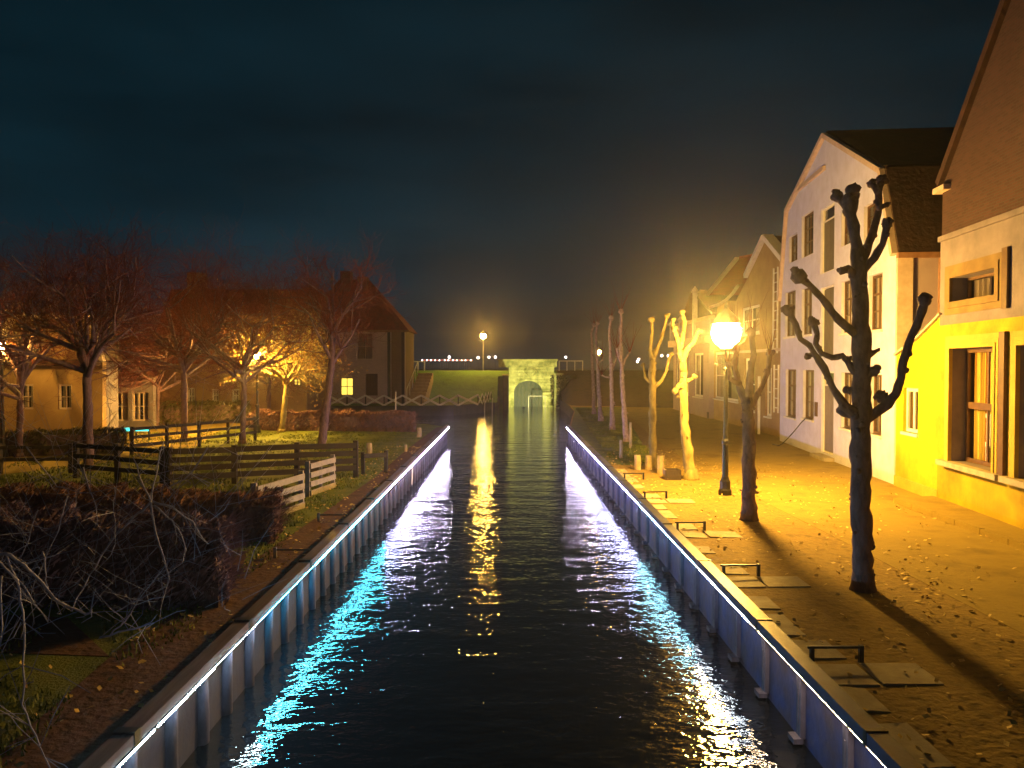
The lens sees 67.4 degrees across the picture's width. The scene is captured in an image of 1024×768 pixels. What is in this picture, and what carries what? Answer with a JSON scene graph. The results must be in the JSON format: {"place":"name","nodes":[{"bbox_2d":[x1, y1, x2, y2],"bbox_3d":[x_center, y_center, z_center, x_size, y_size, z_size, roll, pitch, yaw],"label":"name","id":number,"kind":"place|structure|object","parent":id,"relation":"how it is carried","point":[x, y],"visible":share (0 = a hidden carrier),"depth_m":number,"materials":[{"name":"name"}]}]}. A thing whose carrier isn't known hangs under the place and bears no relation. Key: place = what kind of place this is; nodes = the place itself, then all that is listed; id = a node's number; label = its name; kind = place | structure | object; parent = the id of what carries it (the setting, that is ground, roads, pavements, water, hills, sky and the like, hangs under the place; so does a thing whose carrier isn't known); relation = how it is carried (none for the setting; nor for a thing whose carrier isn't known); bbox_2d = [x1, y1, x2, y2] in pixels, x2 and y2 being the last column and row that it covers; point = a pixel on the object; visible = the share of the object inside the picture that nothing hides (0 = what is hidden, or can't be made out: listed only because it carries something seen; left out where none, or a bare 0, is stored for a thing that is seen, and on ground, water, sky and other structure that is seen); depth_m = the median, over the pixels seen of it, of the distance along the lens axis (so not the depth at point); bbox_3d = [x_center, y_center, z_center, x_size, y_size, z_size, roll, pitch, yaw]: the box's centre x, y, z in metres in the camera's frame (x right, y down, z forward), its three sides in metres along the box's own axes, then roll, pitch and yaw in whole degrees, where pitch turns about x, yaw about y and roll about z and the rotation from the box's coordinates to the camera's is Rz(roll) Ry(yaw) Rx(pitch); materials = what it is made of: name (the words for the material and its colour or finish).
{"place":"outdoors","nodes":[
{"label":"outdoors","id":0,"kind":"place"},
{"bbox_2d":[0,615,108,656],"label":"garden path","id":1,"kind":"structure","parent":0,"point":[72,639],"depth_m":8.97,"materials":[{"name":"soil"}]},
{"bbox_2d":[1,423,239,474],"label":"street","id":2,"kind":"structure","parent":0,"point":[27,468],"depth_m":28.07,"materials":[{"name":"grey asphalt"}]},
{"bbox_2d":[0,343,9,456],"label":"street lamp","id":3,"kind":"object","parent":2,"relation":"on","point":[2,434],"visible":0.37,"depth_m":26.91,"materials":[{"name":"black metal"}]},
{"bbox_2d":[1,315,121,433],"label":"gabled cottage","id":4,"kind":"structure","parent":2,"relation":"on","point":[40,384],"depth_m":30.95,"materials":[{"name":"beige paint"}]},
{"bbox_2d":[23,384,33,408],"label":"window","id":5,"kind":"structure","parent":4,"relation":"in","point":[28,387],"depth_m":31.15,"materials":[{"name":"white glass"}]},
{"bbox_2d":[59,384,71,408],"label":"window","id":6,"kind":"structure","parent":4,"relation":"in","point":[65,389],"depth_m":31.06,"materials":[{"name":"white glass"}]},
{"bbox_2d":[118,335,183,427],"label":"house","id":7,"kind":"structure","parent":2,"relation":"on","point":[137,420],"depth_m":39.56,"materials":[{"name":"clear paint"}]},
{"bbox_2d":[118,392,127,420],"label":"window","id":8,"kind":"structure","parent":7,"relation":"in","point":[122,415],"depth_m":39.68,"materials":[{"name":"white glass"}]},
{"bbox_2d":[133,392,148,420],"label":"window","id":9,"kind":"structure","parent":7,"relation":"in","point":[142,404],"depth_m":39.67,"materials":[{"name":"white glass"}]},
{"bbox_2d":[0,397,664,767],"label":"bank","id":10,"kind":"structure","parent":0,"point":[77,670],"depth_m":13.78,"materials":[{"name":"green plant"}]},
{"bbox_2d":[0,443,72,473],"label":"wooden fence","id":11,"kind":"object","parent":10,"relation":"on","point":[69,447],"visible":0.66,"depth_m":22.81,"materials":[{"name":"brown wood"}]},
{"bbox_2d":[5,426,129,455],"bbox_3d":[-17.614,2.115,27.666,7.605,1.235,1.366,0,1,-11],"label":"hedge","id":12,"kind":"object","parent":10,"relation":"on","point":[35,438],"visible":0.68,"depth_m":27.54,"materials":[{"name":"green plant"}]},
{"bbox_2d":[0,212,157,457],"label":"bare tree","id":13,"kind":"object","parent":10,"relation":"on","point":[17,391],"visible":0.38,"depth_m":26.85,"materials":[{"name":"brown plant"}]},
{"bbox_2d":[0,200,221,470],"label":"bare tree","id":14,"kind":"object","parent":10,"relation":"on","point":[85,348],"visible":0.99,"depth_m":23.26,"materials":[{"name":"brown plant"}]},
{"bbox_2d":[73,441,165,485],"bbox_3d":[-10.889,2.197,21.207,3.746,1.121,0.197,1,1,26],"label":"wooden fence","id":15,"kind":"object","parent":10,"relation":"on","point":[118,448],"visible":0.75,"depth_m":21.14,"materials":[{"name":"brown wood"}]},
{"bbox_2d":[0,500,257,610],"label":"hedge","id":16,"kind":"object","parent":10,"relation":"on","point":[210,583],"visible":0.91,"depth_m":10.23,"materials":[{"name":"brown plant"}]},
{"bbox_2d":[0,263,289,425],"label":"bare tree","id":17,"kind":"object","parent":10,"relation":"on","point":[160,390],"visible":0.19,"depth_m":39.95,"materials":[{"name":"brown plant"}]},
{"bbox_2d":[0,480,299,543],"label":"hedge","id":18,"kind":"object","parent":10,"relation":"on","point":[265,511],"visible":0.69,"depth_m":14.26,"materials":[{"name":"brown plant"}]},
{"bbox_2d":[0,367,303,767],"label":"overhanging tree","id":19,"kind":"object","parent":10,"relation":"on","point":[13,574],"visible":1,"depth_m":6.93,"materials":[{"name":"brown plant"}]},
{"bbox_2d":[40,204,322,441],"bbox_3d":[-13.055,-2.328,32.241,11.666,9.649,10.466,-1,2,-32],"label":"bare tree","id":20,"kind":"object","parent":10,"relation":"on","point":[184,405],"visible":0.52,"depth_m":31.45,"materials":[{"name":"brown plant"}]},
{"bbox_2d":[130,416,256,454],"bbox_3d":[-12.316,1.991,30.248,0.156,1.111,6.217,1,1,25],"label":"wooden fence","id":21,"kind":"object","parent":10,"relation":"on","point":[167,433],"visible":0.81,"depth_m":29.81,"materials":[{"name":"brown wood"}]},
{"bbox_2d":[159,399,252,424],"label":"hedge","id":22,"kind":"object","parent":10,"relation":"on","point":[231,410],"visible":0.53,"depth_m":42.54,"materials":[{"name":"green plant"}]},
{"bbox_2d":[0,427,442,767],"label":"soil strip","id":23,"kind":"object","parent":10,"relation":"on","point":[73,739],"visible":0.78,"depth_m":8.20,"materials":[{"name":"brown soil"}]},
{"bbox_2d":[273,547,308,557],"bbox_3d":[-3.678,2.822,12.802,0.589,0.200,0.050,0,1,0],"label":"mooring bar","id":24,"kind":"object","parent":23,"relation":"on","point":[275,549],"visible":1,"depth_m":12.79,"materials":[{"name":"black metal"}]},
{"bbox_2d":[229,550,247,570],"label":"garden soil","id":25,"kind":"structure","parent":10,"relation":"on","point":[243,560],"depth_m":12.69,"materials":[{"name":"brown soil"}]},
{"bbox_2d":[121,245,366,443],"bbox_3d":[-10.370,-1.515,31.913,9.003,8.039,9.176,1,1,22],"label":"bare tree","id":26,"kind":"object","parent":10,"relation":"on","point":[242,371],"visible":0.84,"depth_m":30.89,"materials":[{"name":"brown plant"}]},
{"bbox_2d":[156,272,336,412],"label":"long low house","id":27,"kind":"structure","parent":10,"relation":"on","point":[296,403],"depth_m":48.48,"materials":[{"name":"brown paint"}]},
{"bbox_2d":[254,348,260,432],"bbox_3d":[-12.126,0.310,36.567,0.426,4.074,0.426,1,2,45],"label":"street lamp","id":28,"kind":"object","parent":10,"relation":"on","point":[257,414],"visible":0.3,"depth_m":36.52,"materials":[{"name":"black metal"}]},
{"bbox_2d":[165,440,358,486],"bbox_3d":[-6.785,2.195,21.180,5.087,1.126,0.209,-1,1,-21],"label":"wooden fence","id":29,"kind":"object","parent":10,"relation":"on","point":[234,474],"visible":0.85,"depth_m":21.00,"materials":[{"name":"brown wood"}]},
{"bbox_2d":[78,425,448,767],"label":"canal wall","id":30,"kind":"structure","parent":10,"relation":"on","point":[177,736],"depth_m":9.31,"materials":[{"name":"grey metal"}]},
{"bbox_2d":[114,427,448,767],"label":"light strip","id":31,"kind":"object","parent":30,"relation":"attached to","point":[145,737],"visible":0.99,"depth_m":8.10,"materials":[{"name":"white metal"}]},
{"bbox_2d":[168,240,375,410],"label":"bare tree","id":32,"kind":"object","parent":10,"relation":"on","point":[268,396],"visible":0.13,"depth_m":43.88,"materials":[{"name":"brown plant"}]},
{"bbox_2d":[251,470,304,513],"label":"field gate","id":33,"kind":"structure","parent":10,"relation":"on","point":[300,496],"depth_m":16.72,"materials":[{"name":"grey wood"}]},
{"bbox_2d":[210,278,367,431],"bbox_3d":[-10.657,-1.300,37.311,7.489,7.375,7.817,0,1,0],"label":"bare tree","id":34,"kind":"object","parent":10,"relation":"on","point":[297,360],"visible":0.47,"depth_m":36.91,"materials":[{"name":"brown plant"}]},
{"bbox_2d":[223,221,417,449],"bbox_3d":[-7.305,-1.976,29.331,7.278,9.097,6.264,0,1,0],"label":"bare tree","id":35,"kind":"object","parent":10,"relation":"on","point":[331,328],"visible":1,"depth_m":29.19,"materials":[{"name":"brown plant"}]},
{"bbox_2d":[305,454,335,496],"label":"field gate","id":36,"kind":"structure","parent":10,"relation":"on","point":[331,469],"depth_m":19.26,"materials":[{"name":"grey wood"}]},
{"bbox_2d":[246,408,419,431],"bbox_3d":[-8.882,1.857,38.577,9.265,1.337,2.164,0,1,9],"label":"hedge","id":37,"kind":"object","parent":10,"relation":"on","point":[347,419],"visible":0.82,"depth_m":37.80,"materials":[{"name":"brown plant"}]},
{"bbox_2d":[325,271,416,402],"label":"hipped brick house","id":38,"kind":"structure","parent":10,"relation":"on","point":[388,364],"depth_m":65.97,"materials":[{"name":"brown brick"}]},
{"bbox_2d":[341,378,352,394],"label":"window","id":39,"kind":"structure","parent":38,"relation":"in","point":[347,383],"depth_m":66.08,"materials":[{"name":"yellow glass"}]},
{"bbox_2d":[357,333,372,359],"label":"window","id":40,"kind":"structure","parent":38,"relation":"in","point":[361,355],"depth_m":66.11,"materials":[{"name":"black glass"}]},
{"bbox_2d":[366,374,377,394],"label":"boarded window","id":41,"kind":"structure","parent":38,"relation":"in","point":[371,379],"depth_m":66.06,"materials":[{"name":"brown paint"}]},
{"bbox_2d":[361,450,387,474],"bbox_3d":[-4.082,2.357,22.806,0.838,0.727,0.168,-1,1,-25],"label":"wooden fence","id":42,"kind":"object","parent":10,"relation":"on","point":[373,455],"visible":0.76,"depth_m":22.72,"materials":[{"name":"brown wood"}]},
{"bbox_2d":[331,392,491,405],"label":"cross fence","id":43,"kind":"object","parent":10,"relation":"on","point":[413,399],"visible":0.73,"depth_m":62.29,"materials":[{"name":"brown wood"}]},
{"bbox_2d":[331,401,494,426],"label":"basin wall","id":44,"kind":"structure","parent":10,"relation":"on","point":[442,410],"depth_m":61.84,"materials":[{"name":"concrete"}]},
{"bbox_2d":[407,373,432,402],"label":"dyke steps","id":45,"kind":"structure","parent":10,"relation":"on","point":[423,383],"depth_m":70.31,"materials":[{"name":"concrete"}]},
{"bbox_2d":[0,446,1023,767],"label":"fallen leaves","id":46,"kind":"object","parent":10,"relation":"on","point":[1014,722],"visible":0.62,"depth_m":10.68,"materials":[{"name":"brown plant"}]},
{"bbox_2d":[414,370,499,402],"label":"dyke","id":47,"kind":"structure","parent":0,"point":[449,384],"depth_m":74.36,"materials":[{"name":"green plant"}]},
{"bbox_2d":[0,0,999,367],"label":"sky","id":48,"kind":"structure","parent":0,"point":[517,162],"materials":[{"name":"blue"}]},
{"bbox_2d":[180,368,822,767],"bbox_3d":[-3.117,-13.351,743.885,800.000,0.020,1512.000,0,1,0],"label":"water","id":49,"kind":"structure","parent":0,"point":[502,592],"depth_m":10.80,"materials":[{"name":"black liquid"}]},
{"bbox_2d":[416,368,672,370],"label":"harbour mole","id":50,"kind":"object","parent":49,"relation":"in","point":[625,369],"visible":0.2,"depth_m":250.03,"materials":[{"name":"stone"}]},
{"bbox_2d":[566,425,923,767],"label":"canal wall","id":51,"kind":"structure","parent":49,"relation":"in","point":[825,735],"depth_m":9.22,"materials":[{"name":"metal"}]},
{"bbox_2d":[576,438,885,766],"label":"light strip","id":52,"kind":"object","parent":51,"relation":"attached to","point":[703,573],"visible":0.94,"depth_m":11.73,"materials":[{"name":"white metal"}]},
{"bbox_2d":[498,370,556,399],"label":"dyke","id":53,"kind":"structure","parent":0,"point":[500,373],"depth_m":87.36,"materials":[{"name":"green plant"}]},
{"bbox_2d":[555,370,672,407],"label":"dyke","id":54,"kind":"structure","parent":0,"point":[577,391],"depth_m":68.11,"materials":[{"name":"green plant"}]},
{"bbox_2d":[668,286,738,418],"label":"lavender house","id":55,"kind":"structure","parent":0,"point":[700,314],"depth_m":50.18,"materials":[{"name":"white paint"}]},
{"bbox_2d":[692,353,702,398],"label":"window","id":56,"kind":"structure","parent":55,"relation":"in","point":[698,356],"depth_m":50.23,"materials":[{"name":"white paint"}]},
{"bbox_2d":[705,234,781,436],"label":"amber house","id":57,"kind":"structure","parent":0,"point":[744,277],"depth_m":38.37,"materials":[{"name":"white paint"}]},
{"bbox_2d":[713,352,738,403],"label":"window","id":58,"kind":"structure","parent":57,"relation":"in","point":[720,359],"depth_m":45.23,"materials":[{"name":"white paint"}]},
{"bbox_2d":[740,304,759,336],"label":"window","id":59,"kind":"structure","parent":57,"relation":"in","point":[756,308],"depth_m":39.75,"materials":[{"name":"white paint"}]},
{"bbox_2d":[763,368,771,418],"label":"window","id":60,"kind":"structure","parent":57,"relation":"in","point":[769,381],"depth_m":36.56,"materials":[{"name":"white paint"}]},
{"bbox_2d":[772,267,778,352],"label":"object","id":61,"kind":"object","parent":57,"relation":"attached to","point":[773,310],"visible":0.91,"depth_m":34.22,"materials":[{"name":"white paint"}]},
{"bbox_2d":[773,365,778,412],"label":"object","id":62,"kind":"object","parent":57,"relation":"in","point":[774,388],"visible":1,"depth_m":33.75,"materials":[{"name":"white paint"}]},
{"bbox_2d":[562,400,1023,767],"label":"bank","id":63,"kind":"structure","parent":0,"point":[974,711],"depth_m":9.37,"materials":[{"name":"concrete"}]},
{"bbox_2d":[497,359,562,409],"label":"stone gate","id":64,"kind":"structure","parent":63,"relation":"on","point":[534,374],"depth_m":75.01,"materials":[{"name":"beige stone"}]},
{"bbox_2d":[550,375,576,406],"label":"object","id":65,"kind":"object","parent":64,"relation":"attached to","point":[564,383],"visible":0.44,"depth_m":72.37,"materials":[{"name":"green plant"}]},
{"bbox_2d":[560,400,573,441],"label":"basin wall","id":66,"kind":"structure","parent":63,"relation":"on","point":[567,409],"depth_m":62.79,"materials":[{"name":"concrete"}]},
{"bbox_2d":[589,308,600,413],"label":"pollard tree","id":67,"kind":"object","parent":63,"relation":"on","point":[593,377],"visible":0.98,"depth_m":50.94,"materials":[{"name":"brown plant"}]},
{"bbox_2d":[593,304,606,420],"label":"pollard tree","id":68,"kind":"object","parent":63,"relation":"on","point":[600,414],"visible":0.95,"depth_m":44.54,"materials":[{"name":"brown plant"}]},
{"bbox_2d":[571,407,644,465],"bbox_3d":[4.640,2.212,42.559,4.020,0.020,35.808,0,1,7],"label":"grass strip","id":69,"kind":"object","parent":63,"relation":"on","point":[579,425],"depth_m":35.86,"materials":[{"name":"green plant"}]},
{"bbox_2d":[593,298,623,429],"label":"pollard tree","id":70,"kind":"object","parent":63,"relation":"on","point":[612,402],"visible":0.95,"depth_m":38.35,"materials":[{"name":"brown plant"}]},
{"bbox_2d":[609,285,640,441],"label":"pollard tree","id":71,"kind":"object","parent":63,"relation":"on","point":[624,413],"visible":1,"depth_m":32.45,"materials":[{"name":"brown plant"}]},
{"bbox_2d":[634,455,640,469],"bbox_3d":[3.875,2.445,23.710,0.212,0.513,0.225,0,1,0],"label":"wooden stub","id":72,"kind":"object","parent":63,"relation":"on","point":[637,460],"visible":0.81,"depth_m":23.61,"materials":[{"name":"brown wood"}]},
{"bbox_2d":[645,455,651,469],"bbox_3d":[4.205,2.454,23.711,0.224,0.494,0.220,0,1,0],"label":"wooden stub","id":73,"kind":"object","parent":63,"relation":"on","point":[648,464],"visible":0.78,"depth_m":23.61,"materials":[{"name":"brown wood"}]},
{"bbox_2d":[641,313,673,467],"bbox_3d":[4.580,0.224,24.229,0.966,4.949,0.600,0,1,0],"label":"pollard tree","id":74,"kind":"object","parent":63,"relation":"on","point":[653,386],"visible":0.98,"depth_m":24.15,"materials":[{"name":"brown plant"}]},
{"bbox_2d":[657,455,663,473],"bbox_3d":[4.421,2.425,22.862,0.229,0.592,0.209,0,1,0],"label":"wooden stub","id":75,"kind":"object","parent":63,"relation":"on","point":[660,462],"visible":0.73,"depth_m":22.77,"materials":[{"name":"brown wood"}]},
{"bbox_2d":[663,468,680,479],"bbox_3d":[4.530,2.553,21.765,0.440,0.280,0.420,0,1,0],"label":"wooden trough","id":76,"kind":"object","parent":63,"relation":"on","point":[671,473],"visible":1,"depth_m":21.56,"materials":[{"name":"brown wood"}]},
{"bbox_2d":[671,310,701,480],"bbox_3d":[4.878,0.315,21.629,0.892,4.862,0.778,0,1,0],"label":"pollard tree","id":77,"kind":"object","parent":63,"relation":"on","point":[690,469],"visible":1,"depth_m":21.53,"materials":[{"name":"beige plant"}]},
{"bbox_2d":[675,521,705,530],"bbox_3d":[3.459,2.768,14.899,0.603,0.210,0.045,0,1,-3],"label":"mooring bar","id":78,"kind":"object","parent":63,"relation":"on","point":[703,522],"visible":0.81,"depth_m":14.89,"materials":[{"name":"black metal"}]},
{"bbox_2d":[710,301,742,495],"bbox_3d":[5.303,0.357,19.053,0.755,4.797,0.755,0,1,0],"label":"street lamp","id":79,"kind":"object","parent":63,"relation":"on","point":[723,323],"visible":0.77,"depth_m":18.97,"materials":[{"name":"black metal"}]},
{"bbox_2d":[720,563,759,575],"bbox_3d":[3.473,2.843,11.688,0.603,0.210,0.045,0,1,-1],"label":"mooring bar","id":80,"kind":"object","parent":63,"relation":"on","point":[757,565],"visible":0.83,"depth_m":11.67,"materials":[{"name":"black metal"}]},
{"bbox_2d":[721,292,776,521],"bbox_3d":[4.905,0.478,16.005,1.224,4.796,0.806,-1,1,-25],"label":"pollard tree","id":81,"kind":"object","parent":63,"relation":"on","point":[748,397],"visible":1,"depth_m":15.85,"materials":[{"name":"brown plant"}]},
{"bbox_2d":[807,644,863,662],"bbox_3d":[3.487,2.922,8.285,0.602,0.210,0.045,0,1,0],"label":"mooring bar","id":82,"kind":"object","parent":63,"relation":"on","point":[859,647],"visible":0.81,"depth_m":8.27,"materials":[{"name":"black metal"}]},
{"bbox_2d":[780,174,932,593],"bbox_3d":[4.718,-0.012,10.821,2.156,6.048,0.964,0,1,0],"label":"pollard tree","id":83,"kind":"object","parent":63,"relation":"on","point":[861,413],"visible":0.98,"depth_m":10.82,"materials":[{"name":"brown plant"}]},
{"bbox_2d":[626,408,1023,633],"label":"street","id":84,"kind":"structure","parent":0,"point":[997,592],"depth_m":16.32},
{"bbox_2d":[757,376,760,433],"bbox_3d":[11.588,1.000,36.033,0.101,2.720,0.102,0,1,0],"label":"gate post","id":85,"kind":"object","parent":84,"relation":"on","point":[758,418],"visible":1,"depth_m":35.99,"materials":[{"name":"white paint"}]},
{"bbox_2d":[893,313,941,496],"bbox_3d":[10.416,0.540,19.210,0.700,4.464,2.639,0,1,5],"label":"yellow annex","id":86,"kind":"object","parent":84,"relation":"on","point":[916,432],"visible":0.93,"depth_m":19.05,"materials":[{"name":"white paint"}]},
{"bbox_2d":[900,388,918,437],"bbox_3d":[10.374,0.713,19.615,0.480,1.223,1.002,0,1,5],"label":"window","id":87,"kind":"structure","parent":86,"relation":"in","point":[908,413],"depth_m":19.81,"materials":[{"name":"white paint"}]},
{"bbox_2d":[932,0,1023,528],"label":"brick gable house","id":88,"kind":"structure","parent":84,"relation":"on","point":[979,181],"depth_m":15.97,"materials":[{"name":"beige paint"}]},
{"bbox_2d":[935,348,998,480],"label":"window","id":89,"kind":"structure","parent":88,"relation":"in","point":[978,360],"depth_m":16.98,"materials":[{"name":"brown paint"}]},
{"bbox_2d":[967,272,993,298],"bbox_3d":[10.355,-2.098,16.366,0.350,0.532,1.909,0,1,5],"label":"window","id":90,"kind":"structure","parent":88,"relation":"in","point":[981,285],"depth_m":16.93,"materials":[{"name":"beige glass"}]},
{"bbox_2d":[998,476,1023,488],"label":"window sill","id":91,"kind":"structure","parent":88,"relation":"in","point":[1016,482],"depth_m":14.60,"materials":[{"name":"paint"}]},
{"bbox_2d":[777,127,954,483],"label":"white house","id":92,"kind":"structure","parent":0,"point":[903,272],"depth_m":24.83,"materials":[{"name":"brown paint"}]},
{"bbox_2d":[783,369,795,419],"bbox_3d":[11.499,0.417,31.147,0.520,2.012,1.671,0,1,5],"label":"window","id":93,"kind":"structure","parent":92,"relation":"in","point":[791,372],"depth_m":31.67,"materials":[{"name":"brown paint"}]},
{"bbox_2d":[783,290,795,338],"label":"window","id":94,"kind":"structure","parent":92,"relation":"in","point":[791,296],"depth_m":31.81,"materials":[{"name":"brown paint"}]},
{"bbox_2d":[791,234,796,261],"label":"window","id":95,"kind":"structure","parent":92,"relation":"in","point":[794,239],"depth_m":31.41,"materials":[{"name":"brown paint"}]},
{"bbox_2d":[800,370,813,422],"bbox_3d":[11.263,0.435,28.688,0.520,1.907,1.518,0,1,5],"label":"window","id":96,"kind":"structure","parent":92,"relation":"in","point":[809,373],"depth_m":29.14,"materials":[{"name":"brown paint"}]},
{"bbox_2d":[802,288,811,336],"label":"window","id":97,"kind":"structure","parent":92,"relation":"in","point":[808,294],"depth_m":29.43,"materials":[{"name":"brown glass"}]},
{"bbox_2d":[804,212,812,256],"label":"window","id":98,"kind":"structure","parent":92,"relation":"in","point":[808,233],"depth_m":29.58,"materials":[{"name":"grey glass"}]},
{"bbox_2d":[823,371,833,454],"bbox_3d":[10.963,0.984,26.432,0.237,2.840,1.332,0,1,0],"label":"door","id":99,"kind":"structure","parent":92,"relation":"in","point":[828,399],"depth_m":26.63,"materials":[{"name":"brown paint"}]},
{"bbox_2d":[838,373,851,431],"bbox_3d":[10.862,0.571,24.499,0.520,1.860,1.077,0,1,5],"label":"window","id":100,"kind":"structure","parent":92,"relation":"in","point":[848,376],"depth_m":24.90,"materials":[{"name":"brown paint"}]},
{"bbox_2d":[838,281,851,335],"bbox_3d":[10.870,-2.427,24.515,0.520,1.738,1.081,0,1,5],"label":"window","id":101,"kind":"structure","parent":92,"relation":"in","point":[848,297],"depth_m":24.93,"materials":[{"name":"brown glass"}]},
{"bbox_2d":[867,204,874,234],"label":"window","id":102,"kind":"structure","parent":92,"relation":"in","point":[871,209],"depth_m":22.97,"materials":[{"name":"brown glass"}]},
{"bbox_2d":[870,375,881,438],"bbox_3d":[10.624,0.630,22.017,0.520,1.792,0.989,0,1,5],"label":"window","id":103,"kind":"structure","parent":92,"relation":"in","point":[877,380],"depth_m":22.38,"materials":[{"name":"brown paint"}]},
{"bbox_2d":[871,274,882,332],"bbox_3d":[10.635,-2.308,22.058,0.520,1.671,1.142,0,1,5],"label":"window","id":104,"kind":"structure","parent":92,"relation":"in","point":[878,279],"depth_m":22.44,"materials":[{"name":"glass"}]},
{"bbox_2d":[893,496,1023,550],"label":"pavement","id":105,"kind":"structure","parent":0,"point":[971,520],"depth_m":15.52,"materials":[{"name":"beige stone"}]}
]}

